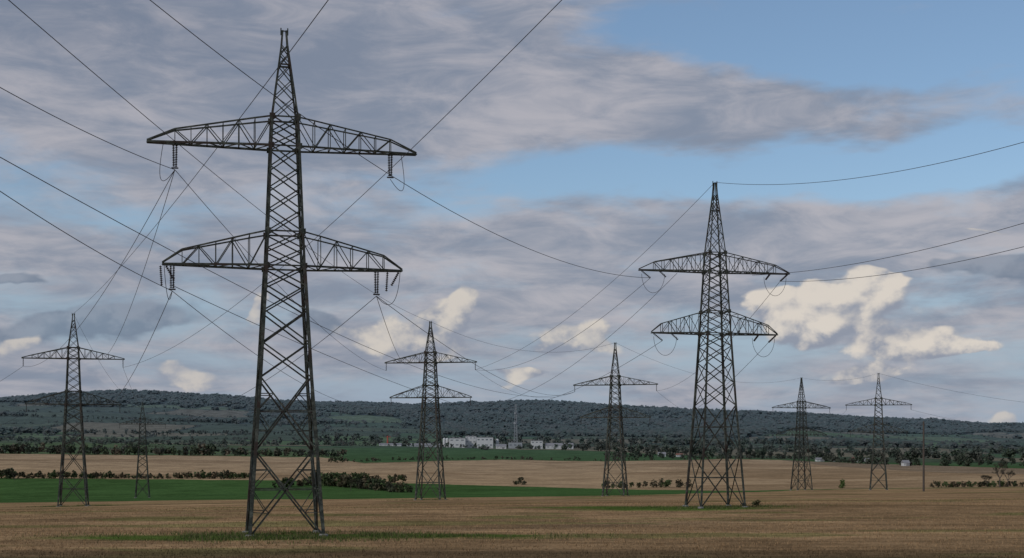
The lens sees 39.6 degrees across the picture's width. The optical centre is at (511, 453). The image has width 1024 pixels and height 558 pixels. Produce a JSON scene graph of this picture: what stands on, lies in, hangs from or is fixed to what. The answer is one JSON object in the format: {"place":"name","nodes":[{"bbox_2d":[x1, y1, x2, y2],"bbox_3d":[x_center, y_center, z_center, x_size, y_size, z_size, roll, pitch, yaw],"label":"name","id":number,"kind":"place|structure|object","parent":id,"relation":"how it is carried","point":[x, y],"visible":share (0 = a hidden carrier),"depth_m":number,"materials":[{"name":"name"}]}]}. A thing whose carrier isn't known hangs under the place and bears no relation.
{"place":"outdoors","nodes":[
{"label":"outdoors","id":0,"kind":"place"},
{"bbox_2d":[0,394,1023,557],"bbox_3d":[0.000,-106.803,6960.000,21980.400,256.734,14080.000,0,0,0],"label":"ground","id":1,"kind":"structure","parent":0,"point":[558,478],"depth_m":465.85,"materials":[{"name":"brown soil"}]},
{"bbox_2d":[3,468,13,477],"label":"shrub","id":2,"kind":"object","parent":1,"relation":"on","point":[7,472],"visible":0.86,"depth_m":878.94,"materials":[{"name":"green plant"}]},
{"bbox_2d":[21,314,124,506],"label":"transmission tower","id":3,"kind":"structure","parent":1,"relation":"on","point":[66,404],"depth_m":330.20,"materials":[{"name":"metal"}]},
{"bbox_2d":[0,469,248,478],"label":"hedgerow","id":4,"kind":"object","parent":1,"relation":"on","point":[109,474],"visible":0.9,"depth_m":896.13,"materials":[{"name":"green plant"}]},
{"bbox_2d":[119,405,165,497],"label":"transmission tower","id":5,"kind":"structure","parent":1,"relation":"on","point":[139,444],"depth_m":650.94,"materials":[{"name":"metal"}]},
{"bbox_2d":[0,442,346,456],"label":"hedgerow","id":6,"kind":"object","parent":1,"relation":"on","point":[211,448],"visible":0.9,"depth_m":1508.20,"materials":[{"name":"green plant"}]},
{"bbox_2d":[217,470,225,478],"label":"shrub","id":7,"kind":"object","parent":1,"relation":"on","point":[220,474],"visible":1,"depth_m":878.82,"materials":[{"name":"green plant"}]},
{"bbox_2d":[146,28,416,535],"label":"transmission tower","id":8,"kind":"structure","parent":1,"relation":"on","point":[310,410],"depth_m":126.31,"materials":[{"name":"metal"}]},
{"bbox_2d":[0,0,1023,448],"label":"power lines","id":9,"kind":"object","parent":8,"relation":"attached to","point":[354,280],"visible":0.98,"depth_m":147.01,"materials":[{"name":"metal"}]},
{"bbox_2d":[272,471,412,492],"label":"hedgerow","id":10,"kind":"object","parent":1,"relation":"on","point":[374,482],"visible":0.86,"depth_m":747.53,"materials":[{"name":"green plant"}]},
{"bbox_2d":[350,478,355,490],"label":"tree","id":11,"kind":"object","parent":1,"relation":"on","point":[352,480],"visible":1,"depth_m":699.78,"materials":[{"name":"green plant"}]},
{"bbox_2d":[379,443,401,445],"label":"warehouse","id":12,"kind":"structure","parent":1,"relation":"on","point":[390,444],"depth_m":2089.00,"materials":[{"name":"grey concrete"}]},
{"bbox_2d":[407,443,439,446],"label":"warehouse","id":13,"kind":"structure","parent":1,"relation":"on","point":[425,445],"depth_m":2085.00,"materials":[{"name":"grey concrete"}]},
{"bbox_2d":[385,321,476,499],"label":"transmission tower","id":14,"kind":"structure","parent":1,"relation":"on","point":[424,385],"depth_m":362.29,"materials":[{"name":"metal"}]},
{"bbox_2d":[449,437,465,447],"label":"factory hall","id":15,"kind":"structure","parent":1,"relation":"on","point":[456,442],"depth_m":2089.00,"materials":[{"name":"white concrete"}]},
{"bbox_2d":[466,435,476,447],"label":"factory hall","id":16,"kind":"structure","parent":1,"relation":"on","point":[471,441],"depth_m":2109.00,"materials":[{"name":"white concrete"}]},
{"bbox_2d":[11,495,946,547],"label":"grass patch","id":17,"kind":"object","parent":1,"relation":"on","point":[255,535],"visible":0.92,"depth_m":124.12,"materials":[{"name":"green plant"}]},
{"bbox_2d":[476,436,492,447],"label":"factory hall","id":18,"kind":"structure","parent":1,"relation":"on","point":[486,440],"depth_m":2079.00,"materials":[{"name":"white concrete"}]},
{"bbox_2d":[496,444,505,448],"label":"warehouse","id":19,"kind":"structure","parent":1,"relation":"on","point":[500,446],"depth_m":2029.00,"materials":[{"name":"grey concrete"}]},
{"bbox_2d":[0,388,1023,448],"bbox_3d":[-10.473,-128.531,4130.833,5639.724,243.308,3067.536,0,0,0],"label":"forest","id":20,"kind":"object","parent":1,"relation":"on","point":[483,424],"visible":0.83,"depth_m":4505.88,"materials":[{"name":"green plant"}]},
{"bbox_2d":[0,498,1023,557],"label":"stubble straw","id":21,"kind":"object","parent":1,"relation":"on","point":[457,504],"visible":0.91,"depth_m":134.15,"materials":[{"name":"beige plant"}]},
{"bbox_2d":[0,401,1023,456],"bbox_3d":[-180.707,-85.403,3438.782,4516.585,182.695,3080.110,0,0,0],"label":"hedgerow","id":22,"kind":"object","parent":1,"relation":"on","point":[104,441],"visible":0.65,"depth_m":2602.25,"materials":[{"name":"green plant"}]},
{"bbox_2d":[0,413,1023,455],"bbox_3d":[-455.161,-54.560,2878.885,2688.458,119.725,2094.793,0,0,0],"label":"tree line","id":23,"kind":"object","parent":1,"relation":"on","point":[596,442],"visible":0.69,"depth_m":2558.68,"materials":[{"name":"green plant"}]},
{"bbox_2d":[508,442,522,448],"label":"apartment block","id":24,"kind":"structure","parent":1,"relation":"on","point":[513,445],"depth_m":2089.00,"materials":[{"name":"concrete"}]},
{"bbox_2d":[514,404,517,441],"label":"radio mast","id":25,"kind":"object","parent":1,"relation":"on","point":[515,422],"visible":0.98,"depth_m":2097.98,"materials":[{"name":"grey metal"}]},
{"bbox_2d":[517,477,525,484],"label":"shrub","id":26,"kind":"object","parent":1,"relation":"on","point":[520,479],"visible":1,"depth_m":764.45,"materials":[{"name":"green plant"}]},
{"bbox_2d":[531,440,542,448],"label":"office block","id":27,"kind":"structure","parent":1,"relation":"on","point":[536,443],"depth_m":2089.00,"materials":[{"name":"white concrete"}]},
{"bbox_2d":[545,443,573,448],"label":"warehouse","id":28,"kind":"structure","parent":1,"relation":"on","point":[549,445],"depth_m":2089.00,"materials":[{"name":"grey concrete"}]},
{"bbox_2d":[328,453,805,462],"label":"hedgerow","id":29,"kind":"object","parent":1,"relation":"on","point":[335,459],"visible":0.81,"depth_m":1482.97,"materials":[{"name":"green plant"}]},
{"bbox_2d":[573,343,657,495],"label":"transmission tower","id":30,"kind":"structure","parent":1,"relation":"on","point":[610,406],"depth_m":414.43,"materials":[{"name":"metal"}]},
{"bbox_2d":[601,478,691,487],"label":"hedgerow","id":31,"kind":"object","parent":1,"relation":"on","point":[666,483],"visible":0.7,"depth_m":689.11,"materials":[{"name":"green plant"}]},
{"bbox_2d":[638,181,789,508],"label":"transmission tower","id":32,"kind":"structure","parent":1,"relation":"on","point":[700,333],"depth_m":197.74,"materials":[{"name":"metal"}]},
{"bbox_2d":[751,499,760,506],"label":"shrub","id":33,"kind":"object","parent":1,"relation":"on","point":[755,503],"visible":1,"depth_m":194.91,"materials":[{"name":"green plant"}]},
{"bbox_2d":[772,378,829,489],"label":"transmission tower","id":34,"kind":"structure","parent":1,"relation":"on","point":[802,402],"depth_m":586.86,"materials":[{"name":"metal"}]},
{"bbox_2d":[603,446,1023,465],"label":"tree line","id":35,"kind":"object","parent":1,"relation":"on","point":[966,457],"visible":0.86,"depth_m":1556.55,"materials":[{"name":"green plant"}]},
{"bbox_2d":[839,479,844,487],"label":"shrub","id":36,"kind":"object","parent":1,"relation":"on","point":[842,484],"visible":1,"depth_m":639.46,"materials":[{"name":"green plant"}]},
{"bbox_2d":[845,373,911,489],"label":"transmission tower","id":37,"kind":"structure","parent":1,"relation":"on","point":[874,432],"depth_m":568.70,"materials":[{"name":"metal"}]},
{"bbox_2d":[922,421,924,490],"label":"utility pole","id":38,"kind":"object","parent":1,"relation":"on","point":[923,424],"visible":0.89,"depth_m":479.75,"materials":[{"name":"brown wood"}]},
{"bbox_2d":[930,479,1023,487],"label":"hedgerow","id":39,"kind":"object","parent":1,"relation":"on","point":[979,484],"visible":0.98,"depth_m":639.24,"materials":[{"name":"green plant"}]},
{"bbox_2d":[981,475,991,486],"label":"tree","id":40,"kind":"object","parent":1,"relation":"on","point":[985,476],"visible":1,"depth_m":639.94,"materials":[{"name":"green plant"}]},
{"bbox_2d":[992,463,1007,486],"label":"tree","id":41,"kind":"object","parent":1,"relation":"on","point":[1000,466],"visible":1,"depth_m":619.79,"materials":[{"name":"green plant"}]},
{"bbox_2d":[1000,469,1014,486],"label":"tree","id":42,"kind":"object","parent":1,"relation":"on","point":[1011,472],"visible":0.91,"depth_m":640.58,"materials":[{"name":"green plant"}]},
{"bbox_2d":[0,0,1023,422],"label":"sky","id":43,"kind":"structure","parent":0,"point":[609,120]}
]}

